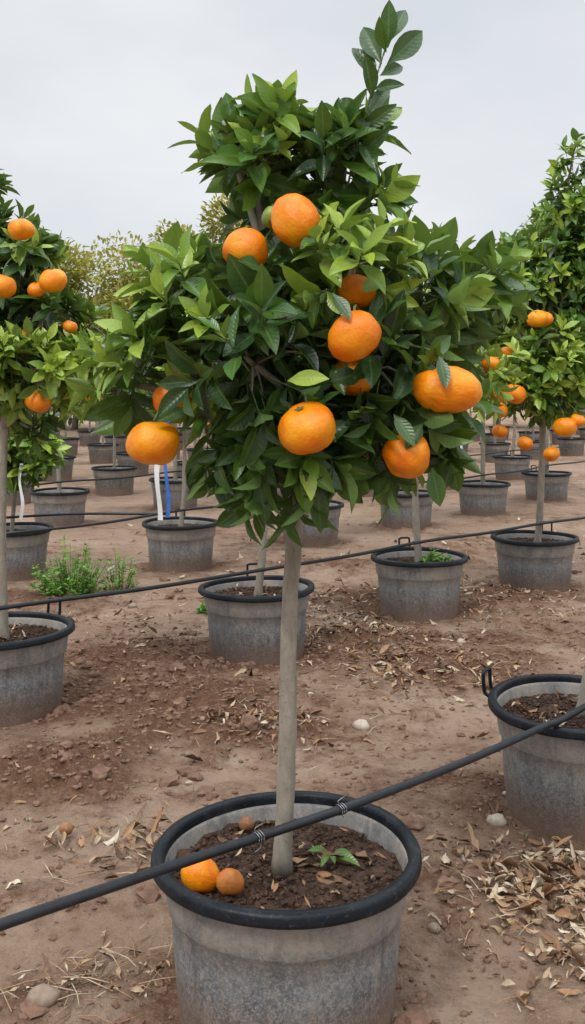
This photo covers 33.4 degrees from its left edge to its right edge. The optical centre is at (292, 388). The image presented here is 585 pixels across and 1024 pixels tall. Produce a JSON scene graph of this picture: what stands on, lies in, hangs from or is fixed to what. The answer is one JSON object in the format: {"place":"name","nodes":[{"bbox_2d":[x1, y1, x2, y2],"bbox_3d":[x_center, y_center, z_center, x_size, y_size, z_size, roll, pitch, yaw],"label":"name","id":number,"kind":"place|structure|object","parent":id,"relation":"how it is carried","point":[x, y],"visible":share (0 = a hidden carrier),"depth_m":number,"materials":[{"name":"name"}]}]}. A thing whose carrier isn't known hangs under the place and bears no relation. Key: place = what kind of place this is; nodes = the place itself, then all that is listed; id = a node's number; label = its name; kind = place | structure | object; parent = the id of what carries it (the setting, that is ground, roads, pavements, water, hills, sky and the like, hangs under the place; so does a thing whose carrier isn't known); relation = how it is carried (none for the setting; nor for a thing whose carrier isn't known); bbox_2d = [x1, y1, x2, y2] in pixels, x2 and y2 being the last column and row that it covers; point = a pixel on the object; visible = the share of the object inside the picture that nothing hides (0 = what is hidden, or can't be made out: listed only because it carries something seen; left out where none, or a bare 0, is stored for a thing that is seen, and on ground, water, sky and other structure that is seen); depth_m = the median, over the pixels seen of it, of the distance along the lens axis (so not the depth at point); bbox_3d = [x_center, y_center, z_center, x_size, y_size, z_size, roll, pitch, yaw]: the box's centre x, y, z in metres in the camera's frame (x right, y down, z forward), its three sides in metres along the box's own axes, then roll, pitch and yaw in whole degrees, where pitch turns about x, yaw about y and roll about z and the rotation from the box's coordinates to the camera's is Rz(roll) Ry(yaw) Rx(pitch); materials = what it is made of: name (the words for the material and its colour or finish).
{"place":"outdoors","nodes":[
{"label":"outdoors","id":0,"kind":"place"},
{"bbox_2d":[0,400,584,1023],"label":"ground","id":1,"kind":"structure","parent":0,"point":[120,916],"depth_m":3.69,"materials":[{"name":"soil"}]},
{"bbox_2d":[7,473,31,505],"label":"plant pot","id":2,"kind":"object","parent":1,"relation":"on","point":[27,497],"visible":0.15,"depth_m":11.54,"materials":[{"name":"grey plastic"}]},
{"bbox_2d":[6,522,53,581],"bbox_3d":[-2.070,1.203,7.179,0.605,0.374,0.595,0,0,0],"label":"plant pot","id":3,"kind":"object","parent":1,"relation":"on","point":[28,550],"visible":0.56,"depth_m":7.00,"materials":[{"name":"grey plastic"}]},
{"bbox_2d":[7,412,72,531],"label":"orange tree","id":4,"kind":"object","parent":3,"relation":"on","point":[47,461],"visible":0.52,"depth_m":6.94,"materials":[{"name":"green plant"}]},
{"bbox_2d":[18,463,23,519],"bbox_3d":[-1.918,0.730,6.903,0.048,0.400,0.025,0,0,27],"label":"ribbon","id":5,"kind":"object","parent":4,"relation":"hanging from","point":[21,497],"visible":1,"depth_m":6.90,"materials":[{"name":"white plastic"}]},
{"bbox_2d":[0,597,74,726],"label":"plant pot","id":6,"kind":"object","parent":1,"relation":"on","point":[31,670],"visible":0.85,"depth_m":4.03,"materials":[{"name":"grey plastic"}]},
{"bbox_2d":[0,622,46,640],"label":"pot leaf litter","id":7,"kind":"object","parent":6,"relation":"in","point":[5,637],"visible":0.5,"depth_m":4.21,"materials":[{"name":"brown plant"}]},
{"bbox_2d":[0,169,123,642],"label":"orange tree","id":8,"kind":"object","parent":6,"relation":"on","point":[38,358],"visible":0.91,"depth_m":4.00,"materials":[{"name":"green plant"}]},
{"bbox_2d":[25,983,60,1007],"bbox_3d":[-0.552,1.348,2.159,0.064,0.053,0.067,0,0,44],"label":"stone","id":9,"kind":"object","parent":1,"relation":"on","point":[44,995],"visible":0.95,"depth_m":2.14,"materials":[{"name":"beige stone"}]},
{"bbox_2d":[39,455,75,481],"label":"plant pot","id":10,"kind":"object","parent":1,"relation":"on","point":[66,472],"visible":0.36,"depth_m":14.51,"materials":[{"name":"grey plastic"}]},
{"bbox_2d":[29,487,89,525],"bbox_3d":[-2.341,1.203,9.800,0.605,0.374,0.595,0,0,-44],"label":"plant pot","id":11,"kind":"object","parent":1,"relation":"on","point":[50,500],"visible":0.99,"depth_m":9.59,"materials":[{"name":"grey plastic"}]},
{"bbox_2d":[53,293,111,492],"bbox_3d":[-2.338,0.060,9.765,1.015,2.063,1.105,0,0,-1],"label":"orange tree","id":12,"kind":"object","parent":11,"relation":"on","point":[58,476],"visible":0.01,"depth_m":9.79,"materials":[{"name":"green plant"}]},
{"bbox_2d":[59,822,72,834],"bbox_3d":[-0.690,1.340,2.970,0.044,0.037,0.045,-30,-48,31],"label":"fallen orange","id":13,"kind":"object","parent":1,"relation":"on","point":[67,827],"visible":0.96,"depth_m":2.96,"materials":[{"name":"brown food"}]},
{"bbox_2d":[25,535,110,596],"bbox_3d":[-1.474,1.176,6.453,0.538,0.412,0.534,0,0,41],"label":"weed","id":14,"kind":"object","parent":1,"relation":"on","point":[79,582],"visible":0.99,"depth_m":6.40,"materials":[{"name":"green plant"}]},
{"bbox_2d":[62,437,79,455],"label":"plant pot","id":15,"kind":"object","parent":1,"relation":"on","point":[73,442],"visible":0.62,"depth_m":20.00,"materials":[{"name":"grey plastic"}]},
{"bbox_2d":[64,422,66,438],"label":"orange tree","id":16,"kind":"object","parent":15,"relation":"in","point":[65,433],"visible":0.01,"depth_m":20.14,"materials":[{"name":"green plant"}]},
{"bbox_2d":[68,402,86,428],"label":"broadleaf tree","id":17,"kind":"object","parent":1,"relation":"on","point":[74,420],"visible":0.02,"depth_m":32.93,"materials":[{"name":"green plant"}]},
{"bbox_2d":[77,430,100,445],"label":"plant pot","id":18,"kind":"object","parent":1,"relation":"on","point":[86,437],"visible":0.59,"depth_m":23.29,"materials":[{"name":"grey plastic"}]},
{"bbox_2d":[86,443,118,463],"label":"plant pot","id":19,"kind":"object","parent":1,"relation":"on","point":[99,453],"visible":0.86,"depth_m":17.77,"materials":[{"name":"grey plastic"}]},
{"bbox_2d":[97,399,103,444],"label":"orange tree","id":20,"kind":"object","parent":19,"relation":"on","point":[102,422],"visible":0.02,"depth_m":17.98,"materials":[{"name":"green plant"}]},
{"bbox_2d":[50,230,155,427],"bbox_3d":[-5.731,-1.576,29.389,4.540,6.135,5.544,0,0,-34],"label":"yellow leaved tree","id":21,"kind":"object","parent":1,"relation":"on","point":[79,270],"visible":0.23,"depth_m":28.71,"materials":[{"name":"green plant"}]},
{"bbox_2d":[91,465,137,495],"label":"plant pot","id":22,"kind":"object","parent":1,"relation":"on","point":[119,487],"visible":0.96,"depth_m":12.48,"materials":[{"name":"grey plastic"}]},
{"bbox_2d":[98,328,141,468],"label":"orange tree","id":23,"kind":"object","parent":22,"relation":"on","point":[112,392],"visible":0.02,"depth_m":12.67,"materials":[{"name":"green plant"}]},
{"bbox_2d":[104,435,126,451],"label":"plant pot","id":24,"kind":"object","parent":1,"relation":"on","point":[121,440],"visible":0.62,"depth_m":20.79,"materials":[{"name":"grey plastic"}]},
{"bbox_2d":[99,547,141,590],"bbox_3d":[-1.167,1.231,6.650,0.280,0.300,0.294,0,0,0],"label":"weed","id":25,"kind":"object","parent":1,"relation":"on","point":[116,581],"visible":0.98,"depth_m":6.64,"materials":[{"name":"green plant"}]},
{"bbox_2d":[116,451,148,475],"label":"plant pot","id":26,"kind":"object","parent":1,"relation":"on","point":[123,458],"visible":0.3,"depth_m":15.39,"materials":[{"name":"grey plastic"}]},
{"bbox_2d":[128,602,136,607],"bbox_3d":[-1.000,1.360,6.099,0.058,0.045,0.054,0,0,-16],"label":"stone","id":27,"kind":"object","parent":1,"relation":"on","point":[132,605],"visible":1,"depth_m":6.08,"materials":[{"name":"beige stone"}]},
{"bbox_2d":[149,474,196,510],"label":"plant pot","id":28,"kind":"object","parent":1,"relation":"on","point":[175,487],"visible":0.46,"depth_m":10.84,"materials":[{"name":"grey plastic"}]},
{"bbox_2d":[138,311,185,480],"bbox_3d":[-1.363,0.066,11.077,1.162,2.049,1.107,0,0,-41],"label":"orange tree","id":29,"kind":"object","parent":28,"relation":"on","point":[175,457],"depth_m":11.05,"materials":[{"name":"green plant"}]},
{"bbox_2d":[173,441,182,459],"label":"plant pot","id":30,"kind":"object","parent":1,"relation":"on","point":[178,454],"visible":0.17,"depth_m":18.90,"materials":[{"name":"grey plastic"}]},
{"bbox_2d":[142,508,216,572],"bbox_3d":[-0.861,1.174,7.510,0.595,0.432,0.626,0,0,-7],"label":"plant pot","id":31,"kind":"object","parent":1,"relation":"on","point":[173,546],"visible":0.96,"depth_m":7.29,"materials":[{"name":"grey plastic"}]},
{"bbox_2d":[131,312,187,525],"bbox_3d":[-0.831,0.205,7.472,0.994,1.774,0.971,0,0,-29],"label":"orange tree","id":32,"kind":"object","parent":31,"relation":"on","point":[184,484],"visible":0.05,"depth_m":7.50,"materials":[{"name":"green plant"}]},
{"bbox_2d":[154,465,162,519],"bbox_3d":[-0.975,0.595,7.099,0.062,0.730,0.031,0,0,-8],"label":"ribbon","id":33,"kind":"object","parent":32,"relation":"hanging from","point":[157,487],"visible":0.55,"depth_m":7.10,"materials":[{"name":"white plastic"}]},
{"bbox_2d":[164,421,169,517],"bbox_3d":[-0.912,0.585,7.096,0.052,0.710,0.026,0,0,-18],"label":"ribbon","id":34,"kind":"object","parent":32,"relation":"hanging from","point":[167,493],"visible":0.55,"depth_m":7.10,"materials":[{"name":"plastic"}]},
{"bbox_2d":[179,433,182,449],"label":"plant pot","id":35,"kind":"object","parent":1,"relation":"on","point":[181,439],"visible":0.12,"depth_m":21.88,"materials":[{"name":"grey plastic"}]},
{"bbox_2d":[177,427,191,440],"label":"plant pot","id":36,"kind":"object","parent":1,"relation":"on","point":[188,429],"visible":0.27,"depth_m":25.23,"materials":[{"name":"grey plastic"}]},
{"bbox_2d":[177,461,212,477],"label":"plant pot","id":37,"kind":"object","parent":1,"relation":"on","point":[179,465],"visible":0.09,"depth_m":13.41,"materials":[{"name":"grey plastic"}]},
{"bbox_2d":[145,193,246,433],"bbox_3d":[-2.388,-2.241,30.239,4.431,7.462,4.876,0,0,-36],"label":"yellow leaved tree","id":38,"kind":"object","parent":1,"relation":"on","point":[212,229],"visible":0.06,"depth_m":29.68,"materials":[{"name":"green plant"}]},
{"bbox_2d":[187,448,214,460],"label":"plant pot","id":39,"kind":"object","parent":1,"relation":"on","point":[189,451],"visible":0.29,"depth_m":16.41,"materials":[{"name":"grey plastic"}]},
{"bbox_2d":[196,601,206,613],"bbox_3d":[-0.509,1.337,6.004,0.207,0.113,0.211,0,0,-22],"label":"weed","id":40,"kind":"object","parent":1,"relation":"on","point":[202,609],"visible":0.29,"depth_m":5.95,"materials":[{"name":"green plant"}]},
{"bbox_2d":[198,563,314,664],"bbox_3d":[-0.182,1.174,5.067,0.605,0.432,0.605,-1,0,20],"label":"plant pot","id":41,"kind":"object","parent":1,"relation":"on","point":[245,627],"visible":0.72,"depth_m":4.84,"materials":[{"name":"grey plastic"}]},
{"bbox_2d":[185,351,267,595],"bbox_3d":[-0.167,0.159,5.019,1.046,1.867,1.022,0,0,0],"label":"orange tree","id":42,"kind":"object","parent":41,"relation":"on","point":[258,590],"depth_m":5.04,"materials":[{"name":"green plant"}]},
{"bbox_2d":[229,583,274,595],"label":"pot leaf litter","id":43,"kind":"object","parent":41,"relation":"in","point":[264,594],"visible":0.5,"depth_m":5.10,"materials":[{"name":"plant"}]},
{"bbox_2d":[150,791,421,1023],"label":"plant pot","id":44,"kind":"object","parent":1,"relation":"on","point":[285,957],"visible":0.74,"depth_m":2.01,"materials":[{"name":"grey plastic"}]},
{"bbox_2d":[181,859,219,893],"bbox_3d":[-0.198,1.043,2.089,0.085,0.070,0.084,-30,-48,32],"label":"fallen orange","id":45,"kind":"object","parent":44,"relation":"on","point":[200,877],"visible":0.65,"depth_m":2.06,"materials":[{"name":"orange food"}]},
{"bbox_2d":[216,868,243,895],"bbox_3d":[-0.134,1.050,2.075,0.063,0.052,0.062,-30,-48,31],"label":"fallen orange","id":46,"kind":"object","parent":44,"relation":"on","point":[229,881],"visible":1,"depth_m":2.05,"materials":[{"name":"orange food"}]},
{"bbox_2d":[239,816,253,830],"bbox_3d":[-0.112,1.058,2.370,0.038,0.032,0.039,-30,-48,32],"label":"fallen orange","id":47,"kind":"object","parent":44,"relation":"on","point":[246,823],"visible":1,"depth_m":2.36,"materials":[{"name":"brown food"}]},
{"bbox_2d":[61,0,538,880],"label":"orange tree","id":48,"kind":"object","parent":44,"relation":"on","point":[309,326],"visible":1,"depth_m":2.02,"materials":[{"name":"green plant"}]},
{"bbox_2d":[217,821,385,908],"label":"pot leaf litter","id":49,"kind":"object","parent":44,"relation":"in","point":[361,855],"visible":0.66,"depth_m":2.19,"materials":[{"name":"plant"}]},
{"bbox_2d":[308,845,359,866],"bbox_3d":[0.092,1.050,2.194,0.117,0.020,0.076,0,0,0],"label":"fallen sprig","id":50,"kind":"object","parent":44,"relation":"on","point":[348,857],"visible":0.95,"depth_m":2.19,"materials":[{"name":"green plant"}]},
{"bbox_2d":[0,561,584,1023],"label":"soil clods","id":51,"kind":"object","parent":1,"relation":"on","point":[414,1013],"visible":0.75,"depth_m":3.80,"materials":[{"name":"brown soil"}]},
{"bbox_2d":[0,517,584,1023],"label":"leaf litter","id":52,"kind":"object","parent":1,"relation":"on","point":[544,883],"visible":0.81,"depth_m":2.82,"materials":[{"name":"beige plant"}]},
{"bbox_2d":[0,516,584,609],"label":"irrigation hose","id":53,"kind":"object","parent":1,"relation":"on","point":[71,598],"visible":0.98,"depth_m":4.92,"materials":[{"name":"black rubber"}]},
{"bbox_2d":[6,460,584,534],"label":"irrigation hose","id":54,"kind":"object","parent":1,"relation":"on","point":[93,524],"visible":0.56,"depth_m":7.10,"materials":[{"name":"black rubber"}]},
{"bbox_2d":[6,512,165,518],"bbox_3d":[-2.800,0.950,6.496,4.146,0.040,0.356,0,0,-30],"label":"irrigation hose","id":55,"kind":"object","parent":54,"relation":"attached to","point":[67,514],"visible":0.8,"depth_m":7.32,"materials":[{"name":"black rubber"}]},
{"bbox_2d":[281,500,343,546],"bbox_3d":[0.160,1.203,8.701,0.605,0.374,0.595,0,0,-15],"label":"plant pot","id":56,"kind":"object","parent":1,"relation":"on","point":[312,536],"visible":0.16,"depth_m":8.49,"materials":[{"name":"grey plastic"}]},
{"bbox_2d":[352,719,369,729],"bbox_3d":[0.277,1.361,3.942,0.070,0.051,0.065,0,0,0],"label":"stone","id":57,"kind":"object","parent":1,"relation":"on","point":[360,724],"visible":0.97,"depth_m":3.92,"materials":[{"name":"white stone"}]},
{"bbox_2d":[380,489,432,528],"bbox_3d":[1.123,1.174,9.676,0.595,0.432,0.619,0,0,-22],"label":"plant pot","id":58,"kind":"object","parent":1,"relation":"on","point":[392,519],"visible":0.54,"depth_m":9.46,"materials":[{"name":"grey plastic"}]},
{"bbox_2d":[371,537,467,621],"bbox_3d":[0.776,1.174,5.990,0.595,0.432,0.605,0,0,41],"label":"plant pot","id":59,"kind":"object","parent":1,"relation":"on","point":[410,589],"visible":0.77,"depth_m":5.78,"materials":[{"name":"grey plastic"}]},
{"bbox_2d":[418,546,452,561],"bbox_3d":[0.871,1.020,5.936,0.220,0.134,0.223,0,0,0],"label":"weed","id":60,"kind":"object","parent":59,"relation":"on","point":[435,557],"visible":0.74,"depth_m":5.91,"materials":[{"name":"green plant"}]},
{"bbox_2d":[382,221,529,561],"bbox_3d":[0.799,0.022,5.961,1.053,2.139,1.146,0,0,-35],"label":"orange tree","id":61,"kind":"object","parent":59,"relation":"on","point":[497,394],"visible":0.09,"depth_m":5.73,"materials":[{"name":"green plant"}]},
{"bbox_2d":[428,922,440,932],"bbox_3d":[0.356,1.356,2.450,0.032,0.024,0.031,0,0,0],"label":"stone","id":62,"kind":"object","parent":1,"relation":"on","point":[433,927],"visible":1,"depth_m":2.44,"materials":[{"name":"grey stone"}]},
{"bbox_2d":[427,467,464,489],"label":"plant pot","id":63,"kind":"object","parent":1,"relation":"on","point":[447,488],"depth_m":13.27,"materials":[{"name":"grey plastic"}]},
{"bbox_2d":[457,639,465,643],"bbox_3d":[0.901,1.351,5.199,0.051,0.038,0.041,0,0,0],"label":"stone","id":64,"kind":"object","parent":1,"relation":"on","point":[459,641],"visible":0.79,"depth_m":5.19,"materials":[{"name":"beige stone"}]},
{"bbox_2d":[471,427,479,441],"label":"plant pot","id":65,"kind":"object","parent":1,"relation":"on","point":[477,436],"visible":0.11,"depth_m":25.30,"materials":[{"name":"grey plastic"}]},
{"bbox_2d":[458,480,510,516],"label":"plant pot","id":66,"kind":"object","parent":1,"relation":"on","point":[476,498],"visible":0.94,"depth_m":10.38,"materials":[{"name":"grey plastic"}]},
{"bbox_2d":[480,322,540,484],"bbox_3d":[2.092,-0.101,10.568,1.350,2.382,1.287,0,0,2],"label":"orange tree","id":67,"kind":"object","parent":66,"relation":"on","point":[482,466],"depth_m":10.58,"materials":[{"name":"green plant"}]},
{"bbox_2d":[479,442,510,462],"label":"plant pot","id":68,"kind":"object","parent":1,"relation":"on","point":[490,447],"visible":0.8,"depth_m":18.12,"materials":[{"name":"grey plastic"}]},
{"bbox_2d":[493,417,495,443],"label":"orange tree","id":69,"kind":"object","parent":68,"relation":"in","point":[494,438],"visible":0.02,"depth_m":18.32,"materials":[{"name":"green plant"}]},
{"bbox_2d":[485,433,505,441],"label":"plant pot","id":70,"kind":"object","parent":1,"relation":"on","point":[489,437],"visible":0.3,"depth_m":21.96,"materials":[{"name":"grey plastic"}]},
{"bbox_2d":[486,813,506,825],"bbox_3d":[0.643,1.359,3.070,0.063,0.045,0.046,0,0,0],"label":"stone","id":71,"kind":"object","parent":1,"relation":"on","point":[497,819],"visible":0.99,"depth_m":3.06,"materials":[{"name":"white stone"}]},
{"bbox_2d":[488,426,510,439],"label":"plant pot","id":72,"kind":"object","parent":1,"relation":"on","point":[507,435],"visible":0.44,"depth_m":26.27,"materials":[{"name":"grey plastic"}]},
{"bbox_2d":[492,450,531,479],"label":"plant pot","id":73,"kind":"object","parent":1,"relation":"on","point":[507,463],"visible":0.99,"depth_m":14.58,"materials":[{"name":"grey plastic"}]},
{"bbox_2d":[511,419,515,456],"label":"orange tree","id":74,"kind":"object","parent":73,"relation":"in","point":[514,437],"depth_m":14.77,"materials":[{"name":"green plant"}]},
{"bbox_2d":[518,431,538,439],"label":"plant pot","id":75,"kind":"object","parent":1,"relation":"on","point":[529,434],"visible":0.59,"depth_m":22.94,"materials":[{"name":"grey plastic"}]},
{"bbox_2d":[481,666,584,841],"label":"plant pot","id":76,"kind":"object","parent":1,"relation":"on","point":[544,775],"visible":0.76,"depth_m":3.04,"materials":[{"name":"grey plastic"}]},
{"bbox_2d":[0,703,584,931],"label":"irrigation hose","id":77,"kind":"object","parent":76,"relation":"on","point":[74,899],"visible":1,"depth_m":2.06,"materials":[{"name":"plastic"}]},
{"bbox_2d":[505,687,577,726],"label":"pot leaf litter","id":78,"kind":"object","parent":76,"relation":"in","point":[517,704],"visible":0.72,"depth_m":3.23,"materials":[{"name":"brown plant"}]},
{"bbox_2d":[575,667,584,718],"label":"orange tree","id":79,"kind":"object","parent":76,"relation":"in","point":[581,699],"visible":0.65,"depth_m":3.21,"materials":[{"name":"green plant"}]},
{"bbox_2d":[520,440,548,459],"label":"plant pot","id":80,"kind":"object","parent":1,"relation":"on","point":[534,454],"visible":0.23,"depth_m":18.96,"materials":[{"name":"grey plastic"}]},
{"bbox_2d":[532,415,533,440],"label":"orange tree","id":81,"kind":"object","parent":80,"relation":"on","point":[533,432],"visible":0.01,"depth_m":19.18,"materials":[{"name":"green plant"}]},
{"bbox_2d":[490,521,579,592],"bbox_3d":[1.679,1.174,6.770,0.595,0.432,0.605,0,0,-16],"label":"plant pot","id":82,"kind":"object","parent":1,"relation":"on","point":[525,560],"visible":0.98,"depth_m":6.56,"materials":[{"name":"grey plastic"}]},
{"bbox_2d":[481,128,584,541],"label":"orange tree","id":83,"kind":"object","parent":82,"relation":"in","point":[553,369],"visible":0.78,"depth_m":6.66,"materials":[{"name":"green plant"}]},
{"bbox_2d":[521,465,571,500],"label":"plant pot","id":84,"kind":"object","parent":1,"relation":"on","point":[556,486],"visible":0.81,"depth_m":11.70,"materials":[{"name":"grey plastic"}]},
{"bbox_2d":[525,319,584,473],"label":"orange tree","id":85,"kind":"object","parent":84,"relation":"on","point":[547,463],"visible":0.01,"depth_m":11.86,"materials":[{"name":"green plant"}]},
{"bbox_2d":[516,211,584,434],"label":"broadleaf tree","id":86,"kind":"object","parent":1,"relation":"on","point":[535,225],"depth_m":29.22,"materials":[{"name":"green plant"}]},
{"bbox_2d":[550,429,569,444],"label":"plant pot","id":87,"kind":"object","parent":1,"relation":"on","point":[554,436],"visible":0.21,"depth_m":23.97,"materials":[{"name":"grey plastic"}]},
{"bbox_2d":[557,437,584,455],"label":"plant pot","id":88,"kind":"object","parent":1,"relation":"on","point":[576,448],"visible":0.93,"depth_m":19.93,"materials":[{"name":"grey plastic"}]},
{"bbox_2d":[578,428,584,437],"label":"plant pot","id":89,"kind":"object","parent":1,"relation":"on","point":[582,432],"visible":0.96,"depth_m":24.87,"materials":[{"name":"grey plastic"}]},
{"bbox_2d":[0,0,584,298],"label":"sky","id":90,"kind":"structure","parent":0,"point":[94,94],"materials":[{"name":"white"}]},
{"bbox_2d":[22,445,570,487],"bbox_3d":[0.551,0.943,12.363,10.933,0.038,0.547,0,0,-42],"label":"irrigation hose","id":91,"kind":"object","parent":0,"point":[211,470],"visible":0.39,"depth_m":10.45,"materials":[{"name":"black rubber"}]},
{"bbox_2d":[362,490,373,496],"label":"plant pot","id":92,"kind":"object","parent":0,"point":[370,493],"depth_m":12.47,"materials":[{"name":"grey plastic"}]}
]}

